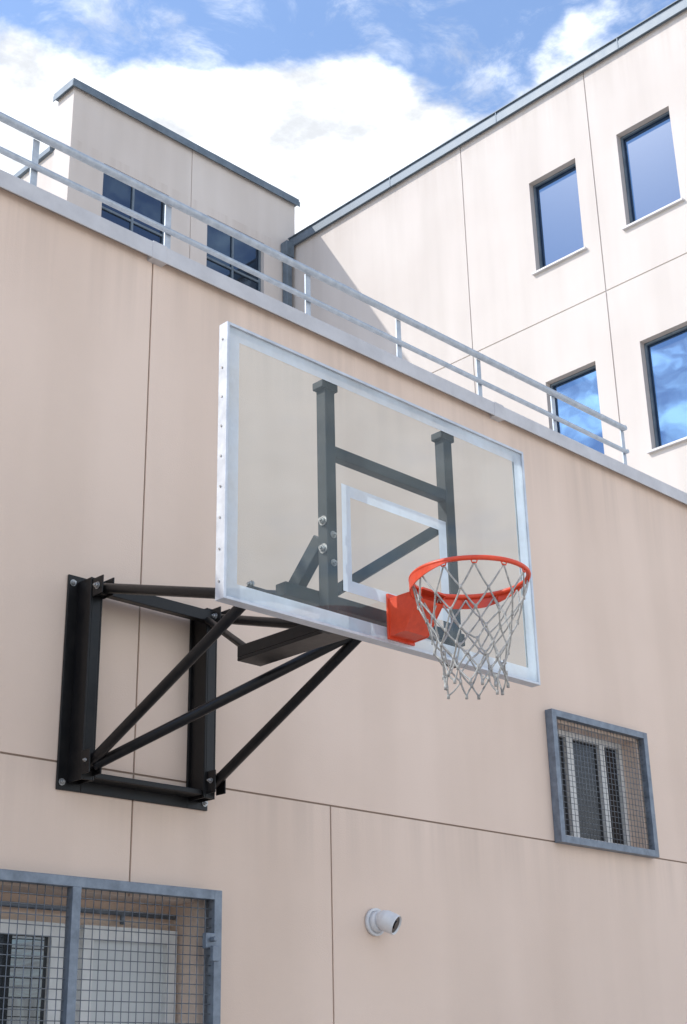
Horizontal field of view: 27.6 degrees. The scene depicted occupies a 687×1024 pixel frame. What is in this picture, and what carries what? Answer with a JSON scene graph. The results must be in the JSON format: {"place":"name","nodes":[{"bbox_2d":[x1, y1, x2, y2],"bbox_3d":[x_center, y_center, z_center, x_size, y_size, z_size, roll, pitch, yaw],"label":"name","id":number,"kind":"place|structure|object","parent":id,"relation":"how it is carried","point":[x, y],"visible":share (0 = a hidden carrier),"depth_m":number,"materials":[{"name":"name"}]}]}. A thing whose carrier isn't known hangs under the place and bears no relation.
{"place":"outdoors","nodes":[
{"label":"outdoors","id":0,"kind":"place"},
{"bbox_2d":[0,0,675,233],"label":"sky","id":1,"kind":"structure","parent":0,"point":[322,102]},
{"bbox_2d":[20,10,686,492],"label":"walls","id":2,"kind":"structure","parent":0,"point":[446,244],"depth_m":21.10,"materials":[{"name":"paint"}]},
{"bbox_2d":[281,240,293,306],"bbox_3d":[-0.910,-0.552,23.212,0.180,9.200,0.165,19,-30,-41],"label":"downpipe","id":3,"kind":"object","parent":2,"relation":"attached to","point":[287,247],"visible":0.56,"depth_m":24.70,"materials":[{"name":"metal"}]},
{"bbox_2d":[14,0,686,246],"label":"roof flashing","id":4,"kind":"object","parent":2,"relation":"on","point":[613,46],"visible":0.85,"depth_m":22.59,"materials":[{"name":"grey metal"}]},
{"bbox_2d":[101,111,686,453],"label":"windows","id":5,"kind":"structure","parent":2,"relation":"attached to","point":[650,169],"depth_m":19.70,"materials":[{"name":"glass"}]},
{"bbox_2d":[532,198,686,453],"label":"window sills","id":6,"kind":"structure","parent":2,"relation":"attached to","point":[640,220],"depth_m":19.18,"materials":[{"name":"metal"}]},
{"label":"ground","id":7,"kind":"structure","parent":0,"visible":0},
{"bbox_2d":[0,188,686,1023],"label":"walls","id":8,"kind":"structure","parent":7,"relation":"on","point":[502,928],"depth_m":7.74,"materials":[{"name":"beige paint"}]},
{"bbox_2d":[0,901,176,1023],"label":"window","id":9,"kind":"structure","parent":8,"relation":"attached to","point":[85,975],"depth_m":6.38,"materials":[{"name":"white paint"}]},
{"bbox_2d":[0,869,221,1023],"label":"window guard grille","id":10,"kind":"object","parent":8,"relation":"attached to","point":[210,946],"depth_m":6.20,"materials":[{"name":"metal"}]},
{"bbox_2d":[55,321,540,810],"bbox_3d":[-0.181,0.339,6.144,1.833,1.500,2.371,19,-30,-41],"label":"basketball hoop","id":11,"kind":"object","parent":8,"relation":"attached to","point":[323,620],"visible":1,"depth_m":6.07,"materials":[{"name":"clear plastic"}]},
{"bbox_2d":[0,169,686,504],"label":"coping","id":12,"kind":"object","parent":8,"relation":"on","point":[158,254],"visible":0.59,"depth_m":8.47,"materials":[{"name":"metal"}]},
{"bbox_2d":[0,112,628,464],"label":"roof railing","id":13,"kind":"object","parent":12,"relation":"on","point":[36,168],"visible":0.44,"depth_m":8.93,"materials":[{"name":"grey metal"}]},
{"bbox_2d":[0,265,686,980],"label":"joint sealant","id":14,"kind":"object","parent":8,"relation":"attached to","point":[258,793],"visible":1,"depth_m":7.33,"materials":[{"name":"brown"}]},
{"bbox_2d":[365,908,401,935],"bbox_3d":[0.225,2.181,7.462,0.154,0.145,0.163,19,-30,-41],"label":"vent pipe","id":15,"kind":"object","parent":8,"relation":"attached to","point":[378,922],"visible":1,"depth_m":7.45,"materials":[{"name":"white plastic"}]},
{"bbox_2d":[557,729,630,845],"bbox_3d":[1.603,1.868,9.416,0.960,0.740,0.050,19,-30,-41],"label":"window","id":16,"kind":"structure","parent":8,"relation":"attached to","point":[598,794],"depth_m":9.51,"materials":[{"name":"white paint"}]},
{"bbox_2d":[545,708,659,858],"bbox_3d":[1.726,1.815,9.302,1.080,0.855,0.058,19,-30,-41],"label":"window guard grille","id":17,"kind":"object","parent":8,"relation":"attached to","point":[552,716],"depth_m":9.24,"materials":[{"name":"metal"}]}
]}

